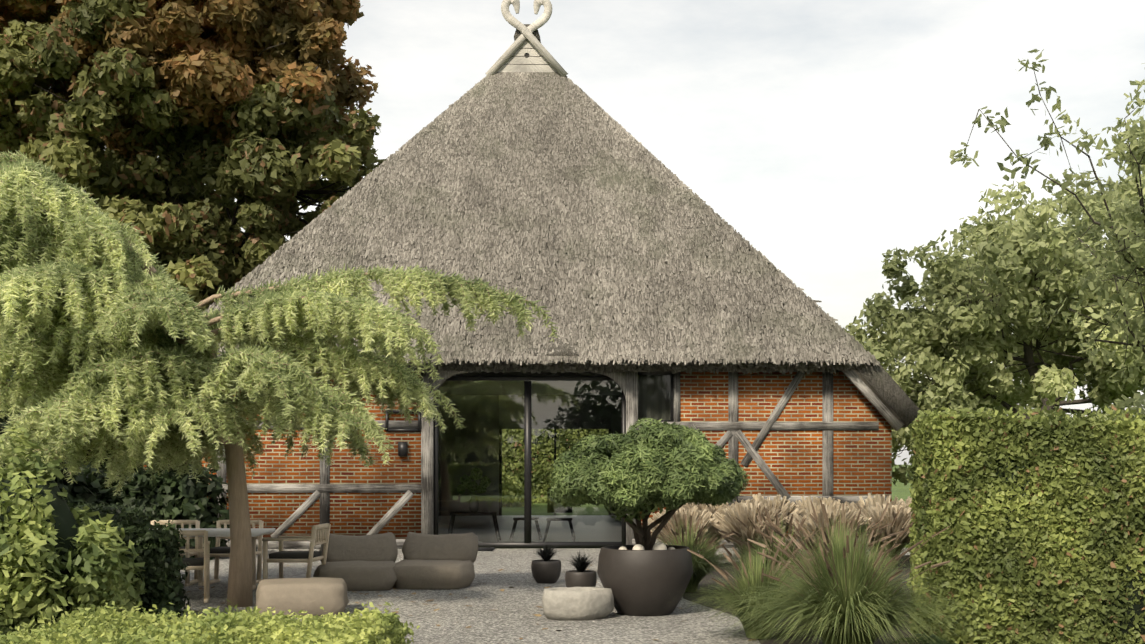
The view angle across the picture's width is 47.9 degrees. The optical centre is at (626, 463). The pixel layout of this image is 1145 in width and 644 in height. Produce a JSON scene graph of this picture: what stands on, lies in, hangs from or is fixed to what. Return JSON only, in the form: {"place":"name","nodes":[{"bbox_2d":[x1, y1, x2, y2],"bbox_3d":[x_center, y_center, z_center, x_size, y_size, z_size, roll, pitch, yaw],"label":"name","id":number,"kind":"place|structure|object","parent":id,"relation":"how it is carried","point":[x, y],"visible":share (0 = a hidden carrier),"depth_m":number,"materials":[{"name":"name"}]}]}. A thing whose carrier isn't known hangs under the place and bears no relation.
{"place":"outdoors","nodes":[
{"label":"outdoors","id":0,"kind":"place"},
{"bbox_2d":[157,528,274,536],"bbox_3d":[-5.604,0.851,15.854,2.300,0.050,1.000,0,0,-1],"label":"outdoor table","id":1,"kind":"object","parent":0,"point":[218,532],"visible":0.36,"depth_m":15.84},
{"bbox_2d":[438,515,621,541],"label":"interior floor","id":2,"kind":"structure","parent":0,"point":[607,520],"depth_m":30.35,"materials":[{"name":"grey"}]},
{"bbox_2d":[448,488,575,541],"bbox_3d":[-2.276,1.014,25.757,2.536,1.057,1.251,0,0,-1],"label":"interior furniture","id":3,"kind":"object","parent":2,"relation":"on","point":[552,504],"depth_m":25.61,"materials":[{"name":"black wood"}]},
{"bbox_2d":[469,495,478,511],"bbox_3d":[-3.020,0.796,25.515,0.200,0.340,0.200,0,0,-1],"label":"vase","id":4,"kind":"object","parent":3,"relation":"on","point":[476,506],"depth_m":25.45,"materials":[{"name":"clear glass"}]},
{"bbox_2d":[456,467,490,494],"bbox_3d":[-3.026,0.356,25.513,0.693,0.568,0.282,0,0,-1],"label":"interior hydrangea","id":5,"kind":"object","parent":4,"relation":"on","point":[467,481],"depth_m":25.47,"materials":[{"name":"green plant"}]},
{"bbox_2d":[438,372,621,515],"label":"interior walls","id":6,"kind":"structure","parent":2,"relation":"on","point":[541,410],"depth_m":37.84,"materials":[{"name":"black"}]},
{"bbox_2d":[182,72,879,373],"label":"thatched roof","id":7,"kind":"structure","parent":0,"point":[490,122],"depth_m":24.74,"materials":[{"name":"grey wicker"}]},
{"bbox_2d":[485,0,551,75],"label":"gable ornament","id":8,"kind":"object","parent":7,"relation":"attached to","point":[519,41],"visible":0.96,"depth_m":27.30,"materials":[{"name":"white wood"}]},
{"bbox_2d":[498,39,555,71],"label":"gable boards","id":9,"kind":"object","parent":7,"relation":"attached to","point":[509,65],"visible":0.79,"depth_m":27.36,"materials":[{"name":"beige wood"}]},
{"bbox_2d":[515,48,549,64],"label":"board gaps","id":10,"kind":"object","parent":9,"relation":"attached to","point":[530,56],"visible":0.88,"depth_m":27.35,"materials":[{"name":"grey wood"}]},
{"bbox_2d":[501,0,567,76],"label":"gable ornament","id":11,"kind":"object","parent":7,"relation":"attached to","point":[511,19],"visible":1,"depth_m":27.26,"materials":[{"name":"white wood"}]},
{"bbox_2d":[219,112,868,371],"bbox_3d":[-2.071,-4.988,25.542,13.171,6.591,4.361,0,0,-1],"label":"thatched roof hip","id":12,"kind":"object","parent":7,"relation":"attached to","point":[569,350],"visible":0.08,"depth_m":23.89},
{"bbox_2d":[852,369,900,419],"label":"barge boards","id":13,"kind":"object","parent":7,"relation":"attached to","point":[877,394],"visible":0.04,"depth_m":23.77,"materials":[{"name":"grey wood"}]},
{"bbox_2d":[841,368,903,430],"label":"verge rafters","id":14,"kind":"object","parent":13,"relation":"attached to","point":[875,401],"visible":0.25,"depth_m":23.79,"materials":[{"name":"grey wood"}]},
{"bbox_2d":[177,548,910,643],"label":"courtyard gravel","id":15,"kind":"structure","parent":0,"point":[491,613],"depth_m":13.75,"materials":[{"name":"grey gravel"}]},
{"bbox_2d":[67,500,161,526],"bbox_3d":[-7.378,1.041,15.241,2.267,1.169,5.213,0,0,-1],"label":"hedge","id":16,"kind":"object","parent":15,"relation":"on","point":[137,514],"depth_m":16.84,"materials":[{"name":"green plant"}]},
{"bbox_2d":[79,513,190,621],"bbox_3d":[-5.431,1.041,12.471,2.315,1.181,1.049,0,0,-1],"label":"hedge","id":17,"kind":"object","parent":15,"relation":"on","point":[165,589],"depth_m":12.30,"materials":[{"name":"green plant"}]},
{"bbox_2d":[151,520,199,585],"bbox_3d":[-5.978,1.171,16.862,0.640,0.830,0.672,0,0,-6],"label":"chair back","id":18,"kind":"object","parent":15,"relation":"on","point":[182,523],"visible":0.27,"depth_m":17.12,"materials":[{"name":"brown wood"}]},
{"bbox_2d":[178,530,209,602],"bbox_3d":[-5.125,1.171,14.799,0.640,0.830,0.672,0,0,-16],"label":"chair","id":19,"kind":"object","parent":15,"relation":"on","point":[205,567],"visible":0.31,"depth_m":14.59,"materials":[{"name":"brown wood"}]},
{"bbox_2d":[180,558,203,565],"bbox_3d":[-5.130,1.136,14.815,0.520,0.060,0.500,0,0,-16],"label":"chair cushion","id":20,"kind":"object","parent":19,"relation":"on","point":[195,561],"visible":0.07,"depth_m":14.64,"materials":[{"name":"black fabric"}]},
{"bbox_2d":[0,599,419,643],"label":"low hedge","id":21,"kind":"object","parent":15,"relation":"on","point":[114,626],"depth_m":8.76,"materials":[{"name":"green plant"}]},
{"bbox_2d":[198,520,263,585],"bbox_3d":[-5.175,1.171,16.880,0.640,0.830,0.672,0,0,4],"label":"chair back","id":22,"kind":"object","parent":15,"relation":"on","point":[253,523],"visible":0.33,"depth_m":17.11,"materials":[{"name":"brown wood"}]},
{"bbox_2d":[210,546,256,553],"bbox_3d":[-5.176,1.136,16.864,0.520,0.060,0.500,0,0,4],"label":"seat cushion","id":23,"kind":"object","parent":22,"relation":"on","point":[221,550],"visible":0.29,"depth_m":16.62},
{"bbox_2d":[252,536,255,589],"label":"garden table legs","id":24,"kind":"object","parent":15,"relation":"on","point":[254,560],"visible":0.08,"depth_m":16.20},
{"bbox_2d":[0,155,555,606],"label":"cedar tree","id":25,"kind":"object","parent":15,"relation":"on","point":[240,586],"depth_m":14.19,"materials":[{"name":"green plant"}]},
{"bbox_2d":[0,150,557,491],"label":"cedar tree needles","id":26,"kind":"object","parent":25,"relation":"attached to","point":[177,352],"visible":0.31,"depth_m":13.48,"materials":[{"name":"green plant"}]},
{"bbox_2d":[0,150,559,495],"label":"cedar needle tips","id":27,"kind":"object","parent":26,"relation":"attached to","point":[129,449],"visible":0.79,"depth_m":13.33,"materials":[{"name":"green plant"}]},
{"bbox_2d":[262,523,330,578],"bbox_3d":[-4.090,1.171,15.987,0.672,0.830,0.640,0,0,4],"label":"chair","id":28,"kind":"object","parent":15,"relation":"on","point":[320,533],"visible":0.75,"depth_m":15.70,"materials":[{"name":"brown wood"}]},
{"bbox_2d":[269,551,321,558],"bbox_3d":[-4.106,1.136,15.988,0.500,0.060,0.520,0,0,4],"label":"seat cushion","id":29,"kind":"object","parent":28,"relation":"on","point":[291,555],"visible":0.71,"depth_m":15.74,"materials":[{"name":"black fabric"}]},
{"bbox_2d":[255,577,348,617],"bbox_3d":[-3.418,1.419,13.605,0.954,0.382,0.962,0,0,-9],"label":"ottoman","id":30,"kind":"object","parent":15,"relation":"on","point":[312,595],"visible":0.88,"depth_m":13.19,"materials":[{"name":"fabric"}]},
{"bbox_2d":[313,532,397,590],"bbox_3d":[-3.433,1.263,16.486,1.109,0.725,1.240,0,0,-1],"label":"bean bag","id":31,"kind":"object","parent":15,"relation":"on","point":[362,563],"visible":0.85,"depth_m":16.54,"materials":[{"name":"fabric"}]},
{"bbox_2d":[393,532,477,589],"bbox_3d":[-2.499,1.265,16.698,1.098,0.720,1.220,0,0,-1],"label":"bean bag","id":32,"kind":"object","parent":15,"relation":"on","point":[443,561],"visible":0.96,"depth_m":16.62,"materials":[{"name":"fabric"}]},
{"bbox_2d":[185,562,754,643],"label":"fallen leaves","id":33,"kind":"object","parent":15,"relation":"on","point":[436,604],"visible":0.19,"depth_m":14.56,"materials":[{"name":"brown plant"}]},
{"bbox_2d":[531,559,560,583],"bbox_3d":[-1.060,1.436,17.057,0.399,0.300,0.399,0,0,-1],"label":"pot","id":34,"kind":"object","parent":15,"relation":"on","point":[546,572],"visible":0.94,"depth_m":16.91,"materials":[{"name":"ceramic"}]},
{"bbox_2d":[531,543,559,560],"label":"mondo grass","id":35,"kind":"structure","parent":34,"relation":"in","point":[546,553],"depth_m":17.01,"materials":[{"name":"plant"}]},
{"bbox_2d":[542,587,613,620],"bbox_3d":[-0.500,1.435,13.162,0.743,0.316,0.535,0,0,-21],"label":"stone table","id":36,"kind":"object","parent":15,"relation":"on","point":[574,603],"visible":0.98,"depth_m":12.95,"materials":[{"name":"beige stone"}]},
{"bbox_2d":[565,570,596,586],"bbox_3d":[-0.541,1.436,15.368,0.378,0.300,0.378,0,0,-1],"label":"pot","id":37,"kind":"object","parent":15,"relation":"on","point":[576,578],"visible":0.62,"depth_m":15.21,"materials":[{"name":"ceramic"}]},
{"bbox_2d":[563,551,597,571],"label":"mondo grass","id":38,"kind":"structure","parent":37,"relation":"in","point":[581,564],"depth_m":15.32,"materials":[{"name":"black plant"}]},
{"bbox_2d":[597,545,692,615],"bbox_3d":[0.199,1.236,13.585,1.015,0.700,1.015,0,0,-1],"label":"large planter","id":39,"kind":"object","parent":15,"relation":"on","point":[645,582],"visible":0.88,"depth_m":13.21,"materials":[{"name":"ceramic"}]},
{"bbox_2d":[105,0,1144,464],"label":"sky","id":40,"kind":"structure","parent":0,"point":[825,133],"materials":[{"name":"white"}]},
{"bbox_2d":[548,418,750,549],"bbox_3d":[0.223,0.263,13.612,2.093,1.470,1.926,0,0,-1],"label":"potted tree","id":41,"kind":"object","parent":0,"point":[654,465],"depth_m":13.02,"materials":[{"name":"green plant"}]},
{"bbox_2d":[495,465,913,548],"bbox_3d":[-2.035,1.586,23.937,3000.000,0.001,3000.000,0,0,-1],"label":"ground","id":42,"kind":"structure","parent":0,"point":[900,490],"depth_m":45.20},
{"bbox_2d":[0,411,99,506],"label":"shrub","id":43,"kind":"object","parent":42,"relation":"on","point":[82,490],"visible":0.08,"depth_m":19.66,"materials":[{"name":"green plant"}]},
{"bbox_2d":[0,322,114,476],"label":"tree","id":44,"kind":"object","parent":42,"relation":"on","point":[89,464],"depth_m":23.43,"materials":[{"name":"green plant"}]},
{"bbox_2d":[0,426,146,636],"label":"yew shrub","id":45,"kind":"object","parent":42,"relation":"on","point":[100,570],"depth_m":11.05,"materials":[{"name":"green plant"}]},
{"bbox_2d":[85,459,229,559],"bbox_3d":[-7.980,1.035,21.287,2.818,2.699,2.279,0,0,22],"label":"bush","id":46,"kind":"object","parent":42,"relation":"on","point":[167,495],"depth_m":20.89,"materials":[{"name":"green plant"}]},
{"bbox_2d":[0,0,385,323],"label":"beech tree","id":47,"kind":"object","parent":42,"relation":"on","point":[169,199],"visible":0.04,"depth_m":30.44,"materials":[{"name":"brown plant"}]},
{"bbox_2d":[0,0,377,157],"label":"beech tree leaves","id":48,"kind":"object","parent":47,"relation":"attached to","point":[212,74],"visible":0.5,"depth_m":28.65,"materials":[{"name":"brown plant"}]},
{"bbox_2d":[502,470,532,506],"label":"garden shrub","id":49,"kind":"object","parent":42,"relation":"on","point":[511,492],"depth_m":47.15,"materials":[{"name":"green plant"}]},
{"bbox_2d":[144,372,891,538],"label":"brick wall","id":50,"kind":"structure","parent":42,"relation":"on","point":[862,462],"depth_m":24.02,"materials":[{"name":"brick"}]},
{"bbox_2d":[216,368,886,548],"bbox_3d":[-2.037,-0.169,24.022,14.000,3.510,0.230,0,0,-1],"label":"timber framing","id":51,"kind":"object","parent":50,"relation":"attached to","point":[732,436],"visible":0.35,"depth_m":23.96,"materials":[{"name":"wood"}]},
{"bbox_2d":[433,371,625,399],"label":"arch door braces","id":52,"kind":"object","parent":51,"relation":"attached to","point":[619,378],"depth_m":23.96,"materials":[{"name":"grey wood"}]},
{"bbox_2d":[385,372,673,550],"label":"door window frames","id":53,"kind":"structure","parent":42,"relation":"on","point":[482,546],"depth_m":23.99,"materials":[{"name":"black metal"}]},
{"bbox_2d":[438,380,621,541],"bbox_3d":[-1.797,-0.074,24.042,3.600,3.120,0.001,0,0,-1],"label":"door glass","id":54,"kind":"object","parent":53,"relation":"in","point":[561,427],"depth_m":24.04,"materials":[{"name":"glass"}]},
{"bbox_2d":[399,375,670,419],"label":"window glass panes","id":55,"kind":"object","parent":53,"relation":"in","point":[647,397],"visible":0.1,"depth_m":24.08,"materials":[{"name":"black glass"}]},
{"bbox_2d":[638,375,669,419],"bbox_3d":[0.528,-1.239,24.310,0.700,1.050,0.030,0,0,-1],"label":"curtain window","id":56,"kind":"structure","parent":53,"relation":"in","point":[657,400],"depth_m":24.31,"materials":[{"name":"grey"}]},
{"bbox_2d":[502,429,607,502],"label":"garden hedge","id":57,"kind":"object","parent":42,"relation":"on","point":[535,461],"depth_m":50.90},
{"bbox_2d":[499,429,610,515],"bbox_3d":[-2.103,0.234,38.089,3.300,2.705,0.080,0,0,-1],"label":"back door frame","id":58,"kind":"object","parent":42,"relation":"on","point":[500,476],"depth_m":38.01,"materials":[{"name":"black metal"}]},
{"bbox_2d":[842,188,1144,485],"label":"tree","id":59,"kind":"object","parent":42,"relation":"on","point":[1028,361],"visible":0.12,"depth_m":29.19,"materials":[{"name":"green plant"}]},
{"bbox_2d":[947,289,1102,414],"bbox_3d":[14.218,-3.360,34.558,13.960,10.414,4.881,0,0,-1],"label":"tree wood","id":60,"kind":"object","parent":42,"relation":"on","point":[1068,411],"depth_m":34.24,"materials":[{"name":"plant"}]},
{"bbox_2d":[887,134,1144,417],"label":"tree leaves","id":61,"kind":"object","parent":60,"relation":"attached to","point":[1129,187],"visible":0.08,"depth_m":33.38,"materials":[{"name":"green plant"}]},
{"bbox_2d":[1029,393,1144,421],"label":"tree","id":62,"kind":"object","parent":42,"relation":"on","point":[1138,400],"visible":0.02,"depth_m":23.22,"materials":[{"name":"green plant"}]},
{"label":"house side walls","id":63,"kind":"object","parent":42,"relation":"on","visible":0},
{"bbox_2d":[852,362,919,428],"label":"thatched roof","id":64,"kind":"structure","parent":63,"relation":"on","point":[885,386],"depth_m":23.65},
{"bbox_3d":[-5.811,-4.892,30.964,7.766,8.443,15.180,0,0,-1],"label":"roof thatch","id":65,"kind":"object","parent":63,"relation":"on","visible":0},
{"bbox_2d":[514,24,540,42],"bbox_3d":[-2.239,-9.064,33.000,0.560,0.533,11.270,0,0,-1],"label":"roof ridge cap","id":66,"kind":"object","parent":65,"relation":"attached to","point":[518,33],"visible":0.16,"depth_m":27.37,"materials":[{"name":"beige wood"}]},
{"bbox_2d":[683,555,920,643],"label":"planting bed soil","id":67,"kind":"structure","parent":0,"point":[686,596],"depth_m":14.40,"materials":[{"name":"soil"}]},
{"bbox_2d":[656,518,748,591],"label":"ornamental grass","id":68,"kind":"object","parent":67,"relation":"on","point":[697,577],"depth_m":15.64,"materials":[{"name":"plant"}]},
{"bbox_2d":[636,514,733,592],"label":"pennisetum grass plumes","id":69,"kind":"object","parent":68,"relation":"attached to","point":[711,541],"depth_m":15.72,"materials":[{"name":"beige plant"}]},
{"bbox_2d":[702,533,723,557],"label":"dry grass","id":70,"kind":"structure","parent":67,"relation":"on","point":[717,544],"depth_m":20.89,"materials":[{"name":"plant"}]},
{"bbox_2d":[673,502,735,551],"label":"dry grass plumes","id":71,"kind":"object","parent":70,"relation":"attached to","point":[717,508],"depth_m":20.74,"materials":[{"name":"beige plant"}]},
{"bbox_2d":[668,541,807,638],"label":"ornamental grass","id":72,"kind":"object","parent":67,"relation":"on","point":[752,580],"depth_m":11.46,"materials":[{"name":"green plant"}]},
{"bbox_2d":[687,529,815,639],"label":"pennisetum plumes","id":73,"kind":"object","parent":72,"relation":"attached to","point":[722,572],"depth_m":11.62,"materials":[{"name":"beige plant"}]},
{"bbox_2d":[725,535,773,566],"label":"dry grass","id":74,"kind":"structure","parent":67,"relation":"on","point":[739,548],"depth_m":19.28,"materials":[{"name":"plant"}]},
{"bbox_2d":[709,501,794,555],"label":"dry grass plumes","id":75,"kind":"object","parent":74,"relation":"attached to","point":[728,522],"depth_m":19.18,"materials":[{"name":"beige plant"}]},
{"bbox_2d":[697,515,815,588],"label":"ornamental grass","id":76,"kind":"object","parent":67,"relation":"on","point":[780,552],"depth_m":14.56,"materials":[{"name":"plant"}]},
{"bbox_2d":[714,507,823,558],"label":"pennisetum grass plumes","id":77,"kind":"object","parent":76,"relation":"attached to","point":[768,530],"depth_m":14.66,"materials":[{"name":"brown plant"}]},
{"bbox_2d":[779,526,905,598],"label":"ornamental grass","id":78,"kind":"object","parent":67,"relation":"on","point":[821,562],"depth_m":12.39,"materials":[{"name":"green plant"}]},
{"bbox_2d":[772,514,900,577],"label":"pennisetum plumes","id":79,"kind":"object","parent":78,"relation":"attached to","point":[812,542],"depth_m":12.38,"materials":[{"name":"beige plant"}]},
{"bbox_2d":[699,515,1000,643],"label":"ornamental grass","id":80,"kind":"object","parent":67,"relation":"on","point":[848,612],"depth_m":10.03,"materials":[{"name":"green plant"}]},
{"bbox_2d":[747,499,950,598],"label":"pennisetum plumes","id":81,"kind":"object","parent":80,"relation":"attached to","point":[775,528],"depth_m":10.33,"materials":[{"name":"plant"}]},
{"bbox_2d":[808,518,909,573],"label":"ornamental grass","id":82,"kind":"object","parent":67,"relation":"on","point":[853,544],"depth_m":15.96,"materials":[{"name":"green plant"}]},
{"bbox_2d":[808,508,901,550],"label":"pennisetum grass plumes","id":83,"kind":"object","parent":82,"relation":"attached to","point":[862,533],"depth_m":15.97,"materials":[{"name":"brown plant"}]},
{"bbox_2d":[863,538,881,561],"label":"dry grass","id":84,"kind":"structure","parent":67,"relation":"on","point":[872,548],"depth_m":20.46,"materials":[{"name":"plant"}]},
{"bbox_2d":[844,493,913,538],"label":"dry grass plumes","id":85,"kind":"object","parent":84,"relation":"attached to","point":[870,501],"depth_m":20.41,"materials":[{"name":"beige plant"}]},
{"bbox_2d":[866,534,909,567],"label":"dry grass","id":86,"kind":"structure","parent":67,"relation":"on","point":[894,551],"depth_m":19.22,"materials":[{"name":"plant"}]},
{"bbox_2d":[858,502,912,568],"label":"dry grass plumes","id":87,"kind":"object","parent":86,"relation":"attached to","point":[901,523],"depth_m":19.08,"materials":[{"name":"beige plant"}]},
{"bbox_2d":[891,633,956,643],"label":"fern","id":88,"kind":"object","parent":67,"relation":"on","point":[923,641],"visible":0.88,"depth_m":10.58,"materials":[{"name":"green plant"}]},
{"bbox_2d":[906,405,1144,643],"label":"tall hedge","id":89,"kind":"object","parent":67,"relation":"on","point":[1092,463],"depth_m":11.15,"materials":[{"name":"green plant"}]},
{"bbox_2d":[949,49,1144,390],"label":"cherry tree","id":90,"kind":"object","parent":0,"point":[1135,250],"depth_m":20.87,"materials":[{"name":"green plant"}]},
{"label":"potted pine soil","id":91,"kind":"structure","parent":0,"visible":0},
{"bbox_2d":[619,542,674,549],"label":"stones","id":92,"kind":"object","parent":91,"relation":"on","point":[659,546],"visible":0.54,"depth_m":13.26,"materials":[{"name":"white stone"}]},
{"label":"dry grass","id":93,"kind":"object","parent":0,"visible":0},
{"bbox_2d":[731,493,804,531],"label":"dry grass plumes","id":94,"kind":"object","parent":93,"relation":"attached to","point":[786,506],"depth_m":20.40,"materials":[{"name":"beige plant"}]},
{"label":"dry grass","id":95,"kind":"object","parent":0,"visible":0},
{"bbox_2d":[795,496,845,516],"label":"dry grass plumes","id":96,"kind":"object","parent":95,"relation":"attached to","point":[807,502],"depth_m":20.88,"materials":[{"name":"beige plant"}]},
{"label":"dry grass","id":97,"kind":"object","parent":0,"visible":0},
{"bbox_2d":[899,496,911,503],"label":"dry grass plumes","id":98,"kind":"object","parent":97,"relation":"attached to","point":[909,499],"depth_m":21.08,"materials":[{"name":"beige plant"}]},
{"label":"dry grass","id":99,"kind":"object","parent":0,"visible":0},
{"bbox_2d":[783,502,871,540],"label":"dry grass plumes","id":100,"kind":"object","parent":99,"relation":"attached to","point":[810,523],"depth_m":18.92,"materials":[{"name":"beige plant"}]},
{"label":"dry grass","id":101,"kind":"object","parent":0,"visible":0},
{"bbox_2d":[648,506,718,543],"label":"dry grass plumes","id":102,"kind":"object","parent":101,"relation":"attached to","point":[694,512],"depth_m":19.23,"materials":[{"name":"beige plant"}]}
]}

